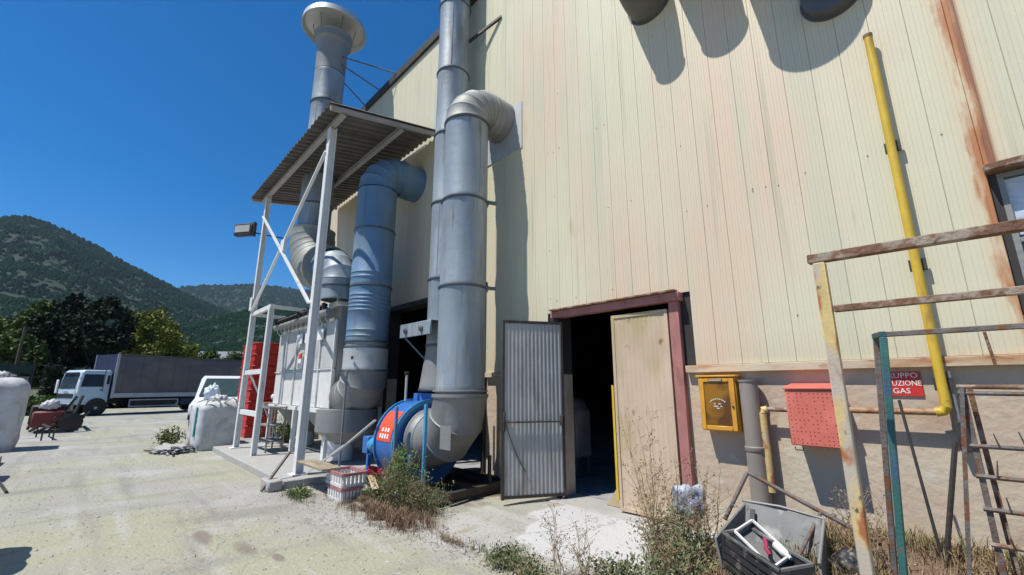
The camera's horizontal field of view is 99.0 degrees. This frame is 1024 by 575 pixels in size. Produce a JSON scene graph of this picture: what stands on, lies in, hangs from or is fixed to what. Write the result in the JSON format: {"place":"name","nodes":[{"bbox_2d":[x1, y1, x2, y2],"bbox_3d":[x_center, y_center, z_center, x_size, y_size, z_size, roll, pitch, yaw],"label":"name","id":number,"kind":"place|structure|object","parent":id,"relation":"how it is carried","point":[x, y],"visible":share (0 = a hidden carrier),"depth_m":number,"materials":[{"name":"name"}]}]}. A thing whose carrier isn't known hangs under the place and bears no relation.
{"place":"outdoors","nodes":[
{"label":"outdoors","id":0,"kind":"place"},
{"bbox_2d":[0,220,310,389],"bbox_3d":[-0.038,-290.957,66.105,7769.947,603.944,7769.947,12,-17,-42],"label":"hills","id":1,"kind":"structure","parent":0,"point":[17,257],"depth_m":893.59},
{"bbox_2d":[0,215,310,388],"bbox_3d":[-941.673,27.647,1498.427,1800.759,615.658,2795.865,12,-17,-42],"label":"hillside woods","id":2,"kind":"object","parent":1,"relation":"on","point":[185,298],"visible":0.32,"depth_m":919.12,"materials":[{"name":"plant"}]},
{"bbox_2d":[0,0,440,289],"label":"sky","id":3,"kind":"structure","parent":0,"point":[145,131],"materials":[{"name":"blue"}]},
{"bbox_2d":[258,394,282,441],"bbox_3d":[-6.807,3.695,12.923,0.800,1.719,1.539,12,-17,-42],"label":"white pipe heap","id":4,"kind":"object","parent":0,"point":[262,417],"visible":0.08,"depth_m":12.97,"materials":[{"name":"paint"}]},
{"bbox_2d":[276,485,314,508],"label":"pad edge grass","id":5,"kind":"structure","parent":0,"point":[296,498],"depth_m":6.38,"materials":[{"name":"green plant"}]},
{"bbox_2d":[436,528,566,574],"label":"apron edge grass","id":6,"kind":"structure","parent":0,"point":[483,549],"depth_m":3.99,"materials":[{"name":"green plant"}]},
{"bbox_2d":[0,390,1023,574],"bbox_3d":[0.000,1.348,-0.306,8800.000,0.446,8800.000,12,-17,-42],"label":"ground","id":7,"kind":"structure","parent":0,"point":[130,432],"depth_m":5.14,"materials":[{"name":"concrete"}]},
{"bbox_2d":[0,371,30,451],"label":"bulk bag","id":8,"kind":"object","parent":7,"relation":"on","point":[14,393],"visible":1,"depth_m":11.23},
{"bbox_2d":[0,362,35,384],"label":"wire yard fence","id":9,"kind":"object","parent":7,"relation":"on","point":[15,369],"visible":0.73,"depth_m":27.12,"materials":[{"name":"metal"}]},
{"bbox_2d":[14,326,26,374],"bbox_3d":[-31.310,5.129,27.542,0.200,5.400,0.190,12,-17,-42],"label":"wooden pole","id":10,"kind":"object","parent":7,"relation":"on","point":[20,345],"visible":0.34,"depth_m":27.83,"materials":[{"name":"brown wood"}]},
{"bbox_2d":[0,328,51,387],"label":"broadleaf tree","id":11,"kind":"object","parent":7,"relation":"on","point":[31,351],"visible":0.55,"depth_m":32.54,"materials":[{"name":"green plant"}]},
{"bbox_2d":[0,299,63,374],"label":"broadleaf tree","id":12,"kind":"object","parent":7,"relation":"on","point":[43,306],"visible":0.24,"depth_m":37.31,"materials":[{"name":"green plant"}]},
{"bbox_2d":[25,394,55,415],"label":"bush","id":13,"kind":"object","parent":7,"relation":"on","point":[35,400],"depth_m":25.10,"materials":[{"name":"green plant"}]},
{"bbox_2d":[35,424,55,440],"bbox_3d":[-14.775,4.585,13.867,1.804,0.408,0.336,-10,-16,38],"label":"metal stand","id":14,"kind":"object","parent":7,"relation":"on","point":[48,426],"visible":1,"depth_m":13.53,"materials":[{"name":"metal"}]},
{"bbox_2d":[26,395,89,431],"bbox_3d":[-17.403,4.811,16.851,1.675,1.248,3.675,12,-17,-42],"label":"scrap motor block","id":15,"kind":"object","parent":7,"relation":"on","point":[63,418],"depth_m":15.67,"materials":[{"name":"red paint"}]},
{"bbox_2d":[39,399,61,409],"bbox_3d":[-16.665,4.209,15.791,0.570,0.383,0.503,12,-17,-42],"label":"white sack","id":16,"kind":"object","parent":15,"relation":"on","point":[51,404],"visible":1,"depth_m":15.67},
{"bbox_2d":[20,292,106,386],"bbox_3d":[-37.275,5.028,36.331,6.204,9.502,5.257,12,-17,-42],"label":"broadleaf tree","id":17,"kind":"object","parent":7,"relation":"on","point":[55,334],"visible":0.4,"depth_m":35.63,"materials":[{"name":"green plant"}]},
{"bbox_2d":[56,293,139,368],"bbox_3d":[-34.539,5.110,36.275,5.203,9.575,5.465,4,-14,-19],"label":"broadleaf tree","id":18,"kind":"object","parent":7,"relation":"on","point":[111,339],"visible":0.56,"depth_m":35.85,"materials":[{"name":"green plant"}]},
{"bbox_2d":[36,362,165,407],"bbox_3d":[-31.333,7.905,34.344,8.382,4.081,3.334,12,-17,-42],"label":"dark hedge","id":19,"kind":"object","parent":7,"relation":"on","point":[51,374],"visible":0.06,"depth_m":31.62,"materials":[{"name":"green plant"}]},
{"bbox_2d":[54,354,241,415],"bbox_3d":[-23.189,6.373,28.712,2.620,3.547,9.400,-6,-14,24],"label":"parked truck","id":20,"kind":"object","parent":7,"relation":"on","point":[132,380],"visible":0.72,"depth_m":26.80,"materials":[{"name":"metal"}]},
{"bbox_2d":[108,305,190,356],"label":"broadleaf tree","id":21,"kind":"object","parent":7,"relation":"on","point":[168,341],"visible":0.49,"depth_m":43.90,"materials":[{"name":"green plant"}]},
{"bbox_2d":[151,425,187,444],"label":"leafy weed","id":22,"kind":"object","parent":7,"relation":"on","point":[175,437],"visible":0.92,"depth_m":11.91,"materials":[{"name":"green plant"}]},
{"bbox_2d":[147,442,197,455],"bbox_3d":[-8.621,4.115,11.139,1.082,0.254,1.865,12,-17,-42],"label":"rubble heap","id":23,"kind":"object","parent":7,"relation":"on","point":[185,448],"visible":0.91,"depth_m":10.86,"materials":[{"name":"stone"}]},
{"bbox_2d":[180,343,199,357],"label":"bush","id":24,"kind":"object","parent":7,"relation":"on","point":[191,348],"visible":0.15,"depth_m":49.17,"materials":[{"name":"green plant"}]},
{"bbox_2d":[187,400,201,444],"bbox_3d":[-8.763,3.831,12.704,0.958,1.358,1.067,12,-17,-42],"label":"bulk bag","id":25,"kind":"object","parent":7,"relation":"on","point":[191,421],"visible":0.17,"depth_m":12.39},
{"bbox_2d":[197,348,225,359],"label":"bush","id":26,"kind":"object","parent":7,"relation":"on","point":[210,353],"visible":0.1,"depth_m":53.52,"materials":[{"name":"green plant"}]},
{"bbox_2d":[187,376,239,427],"bbox_3d":[-12.246,4.836,18.691,1.724,2.050,4.148,5,-14,-22],"label":"parked van","id":27,"kind":"object","parent":7,"relation":"on","point":[229,386],"visible":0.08,"depth_m":17.92,"materials":[{"name":"white paint"}]},
{"bbox_2d":[190,394,237,450],"bbox_3d":[-7.995,3.598,11.803,1.013,1.414,1.069,12,-17,-42],"label":"bulk bag","id":28,"kind":"object","parent":7,"relation":"on","point":[214,421],"visible":0.95,"depth_m":11.40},
{"bbox_2d":[203,383,220,399],"bbox_3d":[-8.298,2.878,12.102,0.416,0.490,0.460,12,-17,-42],"label":"plastic film","id":29,"kind":"object","parent":28,"relation":"on","point":[211,390],"visible":0.78,"depth_m":11.97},
{"bbox_2d":[224,350,242,359],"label":"broadleaf tree","id":30,"kind":"object","parent":7,"relation":"on","point":[235,355],"visible":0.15,"depth_m":62.24,"materials":[{"name":"green plant"}]},
{"bbox_2d":[240,425,274,437],"bbox_3d":[-8.493,4.760,14.574,0.960,0.375,0.820,12,-17,-42],"label":"red crate","id":31,"kind":"object","parent":7,"relation":"on","point":[246,431],"visible":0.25,"depth_m":14.12,"materials":[{"name":"plastic"}]},
{"bbox_2d":[242,412,277,425],"bbox_3d":[-8.493,4.386,14.659,0.960,0.375,0.820,12,-17,-42],"label":"red crate","id":32,"kind":"object","parent":31,"relation":"on","point":[247,420],"visible":0.22,"depth_m":14.21,"materials":[{"name":"plastic"}]},
{"bbox_2d":[244,401,277,412],"bbox_3d":[-8.493,4.013,14.744,0.960,0.375,0.820,12,-17,-42],"label":"red crate","id":33,"kind":"object","parent":32,"relation":"on","point":[250,405],"visible":0.3,"depth_m":14.28,"materials":[{"name":"plastic"}]},
{"bbox_2d":[245,389,273,400],"bbox_3d":[-8.493,3.639,14.829,0.960,0.375,0.820,12,-17,-42],"label":"red crate","id":34,"kind":"object","parent":33,"relation":"on","point":[251,394],"visible":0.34,"depth_m":14.46,"materials":[{"name":"plastic"}]},
{"bbox_2d":[247,377,274,388],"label":"red crate","id":35,"kind":"object","parent":34,"relation":"on","point":[270,383],"visible":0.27,"depth_m":14.62,"materials":[{"name":"plastic"}]},
{"bbox_2d":[248,365,276,377],"bbox_3d":[-8.493,2.892,14.998,0.960,0.375,0.820,12,-17,-42],"label":"red crate","id":36,"kind":"object","parent":35,"relation":"on","point":[271,370],"visible":0.38,"depth_m":14.74,"materials":[{"name":"plastic"}]},
{"bbox_2d":[250,354,277,365],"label":"red crate","id":37,"kind":"object","parent":36,"relation":"on","point":[256,359],"visible":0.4,"depth_m":14.74,"materials":[{"name":"plastic"}]},
{"bbox_2d":[251,342,278,354],"bbox_3d":[-8.493,2.145,15.168,0.960,0.375,0.820,12,-17,-42],"label":"red crate","id":38,"kind":"object","parent":37,"relation":"on","point":[257,347],"visible":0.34,"depth_m":14.83,"materials":[{"name":"plastic"}]},
{"bbox_2d":[260,477,282,492],"bbox_3d":[-3.854,3.148,6.997,0.210,0.160,0.450,12,-17,-42],"label":"concrete block","id":39,"kind":"object","parent":7,"relation":"on","point":[273,484],"depth_m":6.86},
{"bbox_2d":[260,451,290,491],"bbox_3d":[-3.841,2.981,7.119,0.035,0.526,0.578,-3,-13,13],"label":"leaning bar","id":40,"kind":"object","parent":7,"relation":"on","point":[277,468],"visible":1,"depth_m":7.14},
{"bbox_2d":[212,439,376,488],"bbox_3d":[-4.696,3.864,9.854,2.545,0.230,5.700,12,-17,-42],"label":"concrete pad","id":41,"kind":"object","parent":7,"relation":"on","point":[261,464],"visible":0.5,"depth_m":8.94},
{"bbox_2d":[258,405,287,452],"bbox_3d":[-5.774,3.365,10.478,0.390,1.020,0.840,12,-17,-42],"label":"metal trolley","id":42,"kind":"object","parent":41,"relation":"on","point":[271,440],"visible":0.8,"depth_m":10.29,"materials":[{"name":"grey metal"}]},
{"bbox_2d":[270,417,295,442],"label":"leafy weed","id":43,"kind":"object","parent":41,"relation":"on","point":[287,432],"visible":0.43,"depth_m":11.83,"materials":[{"name":"green plant"}]},
{"bbox_2d":[264,298,390,461],"bbox_3d":[-4.752,2.123,10.814,1.465,3.589,4.100,12,-17,-42],"label":"bag filter unit","id":44,"kind":"object","parent":41,"relation":"on","point":[331,333],"visible":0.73,"depth_m":10.10,"materials":[{"name":"white paint"}]},
{"bbox_2d":[289,2,395,302],"bbox_3d":[-4.498,-3.788,11.540,2.222,8.860,3.305,12,-17,-42],"label":"capped exhaust stack","id":45,"kind":"object","parent":44,"relation":"on","point":[336,34],"visible":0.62,"depth_m":11.86,"materials":[{"name":"metal"}]},
{"bbox_2d":[228,102,434,476],"bbox_3d":[-4.581,0.191,10.553,2.430,7.243,5.950,12,-17,-42],"label":"steel canopy","id":46,"kind":"object","parent":41,"relation":"on","point":[346,146],"visible":0.81,"depth_m":9.99,"materials":[{"name":"metal"}]},
{"bbox_2d":[234,222,283,238],"bbox_3d":[-7.251,-1.638,12.515,1.386,0.420,0.319,1,-13,-3],"label":"floodlight","id":47,"kind":"object","parent":46,"relation":"attached to","point":[244,229],"visible":0.95,"depth_m":12.41,"materials":[{"name":"metal"}]},
{"bbox_2d":[314,159,426,466],"bbox_3d":[-3.093,0.280,9.566,1.675,6.632,1.560,12,-17,-42],"label":"filter inlet duct","id":48,"kind":"object","parent":41,"relation":"on","point":[357,390],"visible":0.99,"depth_m":8.89,"materials":[{"name":"metal"}]},
{"bbox_2d":[286,483,319,498],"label":"leafy weed","id":49,"kind":"object","parent":7,"relation":"on","point":[299,491],"visible":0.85,"depth_m":6.51,"materials":[{"name":"green plant"}]},
{"bbox_2d":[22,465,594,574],"bbox_3d":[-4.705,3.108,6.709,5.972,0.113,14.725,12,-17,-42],"label":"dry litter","id":50,"kind":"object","parent":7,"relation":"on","point":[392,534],"visible":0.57,"depth_m":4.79,"materials":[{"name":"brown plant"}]},
{"bbox_2d":[326,483,363,502],"bbox_3d":[-2.465,3.008,6.445,0.330,0.190,0.550,12,-17,-42],"label":"plastic crate","id":51,"kind":"object","parent":7,"relation":"on","point":[337,494],"visible":0.72,"depth_m":6.28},
{"bbox_2d":[326,466,367,488],"bbox_3d":[-2.477,2.830,6.544,0.390,0.190,0.610,12,-17,-42],"label":"plastic crate","id":52,"kind":"object","parent":51,"relation":"on","point":[339,479],"visible":0.98,"depth_m":6.39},
{"bbox_2d":[297,459,340,471],"bbox_3d":[-3.076,2.815,6.942,0.290,0.034,1.100,12,-17,-42],"label":"weathered plank","id":53,"kind":"object","parent":52,"relation":"on","point":[320,465],"visible":1,"depth_m":6.86,"materials":[{"name":"brown wood"}]},
{"bbox_2d":[319,489,424,513],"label":"weeds","id":54,"kind":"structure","parent":7,"relation":"on","point":[359,498],"depth_m":6.13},
{"bbox_2d":[366,466,384,485],"bbox_3d":[-2.060,2.854,6.600,0.308,0.297,0.312,12,-17,-42],"label":"magenta bucket","id":55,"kind":"object","parent":7,"relation":"on","point":[370,469],"visible":0.37,"depth_m":6.56,"materials":[{"name":"plastic"}]},
{"bbox_2d":[355,468,403,504],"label":"leafy weed","id":56,"kind":"object","parent":7,"relation":"on","point":[379,494],"visible":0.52,"depth_m":6.03,"materials":[{"name":"green plant"}]},
{"bbox_2d":[371,443,415,507],"bbox_3d":[-1.642,2.546,5.875,0.447,0.887,0.700,12,-17,-42],"label":"tall dry weed","id":57,"kind":"object","parent":7,"relation":"on","point":[393,475],"visible":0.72,"depth_m":5.75,"materials":[{"name":"green plant"}]},
{"bbox_2d":[384,443,410,494],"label":"leafy weed","id":58,"kind":"object","parent":7,"relation":"on","point":[397,456],"visible":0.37,"depth_m":6.24,"materials":[{"name":"green plant"}]},
{"bbox_2d":[344,490,451,540],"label":"dry grass","id":59,"kind":"structure","parent":7,"relation":"on","point":[390,515],"depth_m":5.33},
{"bbox_2d":[367,444,433,514],"bbox_3d":[-1.421,2.542,5.768,0.854,0.895,0.825,0,-13,2],"label":"leafy weed","id":60,"kind":"object","parent":7,"relation":"on","point":[401,478],"visible":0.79,"depth_m":5.71,"materials":[{"name":"green plant"}]},
{"bbox_2d":[397,476,431,511],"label":"tall dry weed","id":61,"kind":"object","parent":7,"relation":"on","point":[412,501],"visible":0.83,"depth_m":5.51,"materials":[{"name":"green plant"}]},
{"bbox_2d":[402,477,453,515],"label":"leafy weed","id":62,"kind":"object","parent":7,"relation":"on","point":[431,498],"visible":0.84,"depth_m":5.57,"materials":[{"name":"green plant"}]},
{"bbox_2d":[389,467,500,505],"bbox_3d":[-1.094,3.070,6.947,1.350,0.180,2.021,12,-17,-42],"label":"channel frame","id":63,"kind":"object","parent":7,"relation":"on","point":[468,484],"visible":0.58,"depth_m":6.57,"materials":[{"name":"metal"}]},
{"bbox_2d":[333,372,491,503],"bbox_3d":[-1.621,2.353,7.347,1.579,1.855,2.883,12,-17,-42],"label":"blue centrifugal fan","id":64,"kind":"object","parent":63,"relation":"on","point":[387,436],"visible":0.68,"depth_m":7.13},
{"bbox_2d":[432,531,471,549],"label":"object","id":65,"kind":"object","parent":7,"relation":"on","point":[450,539],"visible":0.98,"depth_m":4.63,"materials":[{"name":"stone"}]},
{"bbox_2d":[1,442,938,574],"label":"loose stones","id":66,"kind":"object","parent":7,"relation":"on","point":[52,555],"visible":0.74,"depth_m":5.29,"materials":[{"name":"stone"}]},
{"bbox_2d":[472,536,536,571],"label":"leafy weed","id":67,"kind":"object","parent":7,"relation":"on","point":[499,551],"visible":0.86,"depth_m":4.03,"materials":[{"name":"green plant"}]},
{"bbox_2d":[491,547,558,574],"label":"leafy weed","id":68,"kind":"object","parent":7,"relation":"on","point":[529,570],"visible":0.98,"depth_m":3.72,"materials":[{"name":"green plant"}]},
{"bbox_2d":[528,496,578,574],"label":"tall dry weed","id":69,"kind":"object","parent":7,"relation":"on","point":[554,550],"visible":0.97,"depth_m":3.74,"materials":[{"name":"brown plant"}]},
{"bbox_2d":[561,510,607,574],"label":"tall dry weed","id":70,"kind":"object","parent":7,"relation":"on","point":[582,564],"visible":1,"depth_m":3.47,"materials":[{"name":"brown plant"}]},
{"bbox_2d":[579,547,651,574],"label":"leafy weed","id":71,"kind":"object","parent":7,"relation":"on","point":[618,568],"visible":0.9,"depth_m":3.57,"materials":[{"name":"green plant"}]},
{"bbox_2d":[617,407,672,526],"bbox_3d":[1.354,1.901,4.486,0.366,1.348,0.631,12,-17,-42],"label":"tall dry weed","id":72,"kind":"object","parent":7,"relation":"on","point":[650,463],"visible":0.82,"depth_m":4.44,"materials":[{"name":"brown plant"}]},
{"bbox_2d":[625,473,692,571],"bbox_3d":[1.224,2.032,3.777,0.520,0.842,0.524,0,-13,-1],"label":"tall dry weed","id":73,"kind":"object","parent":7,"relation":"on","point":[652,509],"visible":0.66,"depth_m":3.73,"materials":[{"name":"brown plant"}]},
{"bbox_2d":[627,501,703,574],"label":"tall dry weed","id":74,"kind":"object","parent":7,"relation":"on","point":[655,553],"visible":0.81,"depth_m":3.35,"materials":[{"name":"brown plant"}]},
{"bbox_2d":[641,447,693,538],"bbox_3d":[1.471,1.964,4.012,0.427,0.997,0.483,12,-17,-42],"label":"tall dry weed","id":75,"kind":"object","parent":7,"relation":"on","point":[670,495],"visible":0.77,"depth_m":3.99,"materials":[{"name":"brown plant"}]},
{"bbox_2d":[314,0,1023,554],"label":"factory hall","id":76,"kind":"structure","parent":7,"relation":"on","point":[680,192],"depth_m":4.98,"materials":[{"name":"paint"}]},
{"bbox_2d":[418,0,470,390],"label":"fan discharge stack","id":77,"kind":"object","parent":76,"relation":"attached to","point":[453,77],"visible":0.59,"depth_m":8.63,"materials":[{"name":"grey metal"}]},
{"bbox_2d":[400,319,437,358],"bbox_3d":[-1.590,0.983,7.689,0.414,0.711,1.000,12,-17,-42],"label":"duct support bracket","id":78,"kind":"object","parent":77,"relation":"attached to","point":[420,328],"visible":0.99,"depth_m":7.61,"materials":[{"name":"metal"}]},
{"bbox_2d":[403,90,514,468],"bbox_3d":[-0.802,-0.371,7.450,1.295,6.614,1.255,12,-17,-42],"label":"wall elbow duct","id":79,"kind":"object","parent":76,"relation":"attached to","point":[476,121],"depth_m":6.83,"materials":[{"name":"metal"}]},
{"bbox_2d":[499,426,500,477],"bbox_3d":[-0.182,2.594,6.904,0.048,0.760,0.046,12,-17,-42],"label":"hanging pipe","id":80,"kind":"object","parent":76,"relation":"hanging from","point":[499,451],"visible":0.66,"depth_m":6.88,"materials":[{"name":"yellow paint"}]},
{"bbox_2d":[501,320,566,500],"bbox_3d":[0.302,1.647,6.078,0.910,2.380,0.104,3,-13,-14],"label":"door leaf","id":81,"kind":"structure","parent":76,"relation":"in","point":[533,449],"depth_m":6.07,"materials":[{"name":"metal"}]},
{"bbox_2d":[607,491,619,507],"bbox_3d":[1.321,2.605,5.563,0.030,0.335,0.280,12,-17,-42],"label":"triangular board","id":82,"kind":"object","parent":76,"relation":"on","point":[613,501],"visible":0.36,"depth_m":5.54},
{"bbox_2d":[619,0,668,24],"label":"wall exhaust hood","id":83,"kind":"object","parent":76,"relation":"attached to","point":[640,12],"depth_m":6.06,"materials":[{"name":"metal"}]},
{"bbox_2d":[611,309,683,523],"bbox_3d":[1.608,1.487,5.306,0.780,2.390,0.055,-12,-18,43],"label":"door leaf","id":84,"kind":"structure","parent":76,"relation":"in","point":[641,341],"depth_m":5.30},
{"bbox_2d":[695,375,743,431],"bbox_3d":[2.218,1.224,4.649,0.192,0.572,0.415,12,-17,-42],"label":"meter cabinet","id":85,"kind":"object","parent":76,"relation":"attached to","point":[720,404],"visible":0.99,"depth_m":4.58,"materials":[{"name":"yellow metal"}]},
{"bbox_2d":[737,380,772,507],"bbox_3d":[2.409,1.651,4.310,0.192,1.450,0.192,12,-17,-42],"label":"grey downpipe","id":86,"kind":"object","parent":76,"relation":"attached to","point":[751,409],"visible":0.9,"depth_m":4.29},
{"bbox_2d":[782,383,839,450],"bbox_3d":[2.766,1.170,3.976,0.304,0.590,0.410,12,-17,-42],"label":"gas reduction box","id":87,"kind":"object","parent":76,"relation":"attached to","point":[811,415],"visible":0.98,"depth_m":3.90,"materials":[{"name":"red paint"}]},
{"bbox_2d":[800,0,856,21],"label":"wall exhaust hood","id":88,"kind":"object","parent":76,"relation":"attached to","point":[817,10],"depth_m":4.48,"materials":[{"name":"metal"}]},
{"bbox_2d":[759,32,972,492],"bbox_3d":[2.983,-0.231,4.172,0.150,4.260,1.461,12,-17,-42],"label":"yellow gas pipe","id":89,"kind":"object","parent":76,"relation":"attached to","point":[943,385],"visible":0.82,"depth_m":3.72,"materials":[{"name":"metal"}]},
{"bbox_2d":[883,371,923,395],"bbox_3d":[3.288,0.815,3.701,0.016,0.200,0.270,12,-17,-42],"label":"gas warning sign","id":90,"kind":"object","parent":76,"relation":"attached to","point":[906,383],"visible":0.77,"depth_m":3.67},
{"bbox_2d":[996,168,1023,277],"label":"window","id":91,"kind":"structure","parent":76,"relation":"in","point":[1011,183],"depth_m":3.40,"materials":[{"name":"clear glass"}]},
{"bbox_2d":[629,491,716,574],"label":"leafy weed","id":92,"kind":"object","parent":7,"relation":"on","point":[694,541],"visible":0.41,"depth_m":3.69,"materials":[{"name":"green plant"}]},
{"bbox_2d":[672,484,706,519],"bbox_3d":[1.698,2.059,4.222,0.305,0.302,0.373,12,-17,-42],"label":"crumpled plastic bag","id":93,"kind":"object","parent":92,"relation":"on","point":[697,492],"visible":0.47,"depth_m":4.13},
{"bbox_2d":[625,522,737,574],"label":"leafy weed","id":94,"kind":"object","parent":7,"relation":"on","point":[684,565],"visible":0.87,"depth_m":3.30,"materials":[{"name":"green plant"}]},
{"bbox_2d":[678,459,738,564],"bbox_3d":[1.689,1.899,3.732,0.463,0.869,0.470,-8,-15,32],"label":"tall dry weed","id":95,"kind":"object","parent":7,"relation":"on","point":[708,519],"visible":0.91,"depth_m":3.70,"materials":[{"name":"brown plant"}]},
{"bbox_2d":[722,527,814,574],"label":"black slatted crate","id":96,"kind":"object","parent":7,"relation":"on","point":[742,559],"visible":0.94,"depth_m":3.11,"materials":[{"name":"plastic"}]},
{"bbox_2d":[734,519,790,573],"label":"white tilted tray","id":97,"kind":"object","parent":96,"relation":"on","point":[745,534],"visible":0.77,"depth_m":3.22,"materials":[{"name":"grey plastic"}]},
{"bbox_2d":[772,541,792,560],"bbox_3d":[1.891,1.834,3.049,0.060,0.080,0.160,1,-13,-3],"label":"plastic bottle","id":98,"kind":"object","parent":96,"relation":"on","point":[780,548],"visible":0.98,"depth_m":3.04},
{"bbox_2d":[714,471,881,574],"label":"tipped bin cart","id":99,"kind":"object","parent":7,"relation":"on","point":[776,524],"visible":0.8,"depth_m":3.46,"materials":[{"name":"grey metal"}]},
{"bbox_2d":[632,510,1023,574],"bbox_3d":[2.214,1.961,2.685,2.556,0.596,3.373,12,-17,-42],"label":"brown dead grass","id":100,"kind":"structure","parent":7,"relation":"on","point":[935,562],"depth_m":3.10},
{"bbox_2d":[830,546,876,574],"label":"black refuse bag","id":101,"kind":"object","parent":7,"relation":"on","point":[843,555],"visible":0.42,"depth_m":3.05,"materials":[{"name":"plastic"}]},
{"bbox_2d":[689,518,1023,574],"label":"dry grass","id":102,"kind":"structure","parent":7,"relation":"on","point":[980,557],"depth_m":3.04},
{"bbox_2d":[827,483,906,572],"bbox_3d":[2.472,1.699,3.066,0.417,0.623,0.347,-8,-15,30],"label":"tall dry weed","id":103,"kind":"object","parent":7,"relation":"on","point":[869,523],"visible":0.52,"depth_m":3.08,"materials":[{"name":"brown plant"}]},
{"bbox_2d":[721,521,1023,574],"bbox_3d":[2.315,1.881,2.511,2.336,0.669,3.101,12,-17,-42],"label":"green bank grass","id":104,"kind":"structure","parent":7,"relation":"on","point":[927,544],"depth_m":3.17,"materials":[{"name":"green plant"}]},
{"bbox_2d":[807,218,1023,574],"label":"rusty tube frame","id":105,"kind":"object","parent":7,"relation":"on","point":[827,310],"visible":1,"depth_m":1.95,"materials":[{"name":"yellow paint"}]},
{"bbox_2d":[898,400,957,565],"bbox_3d":[3.008,1.362,3.102,0.138,1.085,0.295,8,-15,-33],"label":"leaning rod pair","id":106,"kind":"object","parent":7,"relation":"on","point":[951,494],"visible":0.81,"depth_m":3.05,"materials":[{"name":"metal"}]},
{"bbox_2d":[871,323,1023,574],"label":"green tube frame","id":107,"kind":"object","parent":7,"relation":"on","point":[882,360],"visible":1,"depth_m":2.24,"materials":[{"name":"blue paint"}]},
{"bbox_2d":[956,384,1023,574],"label":"spiked rod rack","id":108,"kind":"object","parent":7,"relation":"on","point":[981,475],"visible":1,"depth_m":2.71,"materials":[{"name":"metal"}]},
{"bbox_2d":[573,396,590,475],"bbox_3d":[1.103,2.609,7.804,0.400,1.326,0.450,12,-17,-42],"label":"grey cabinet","id":109,"kind":"object","parent":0,"point":[582,435],"visible":0.5,"depth_m":7.64,"materials":[{"name":"metal"}]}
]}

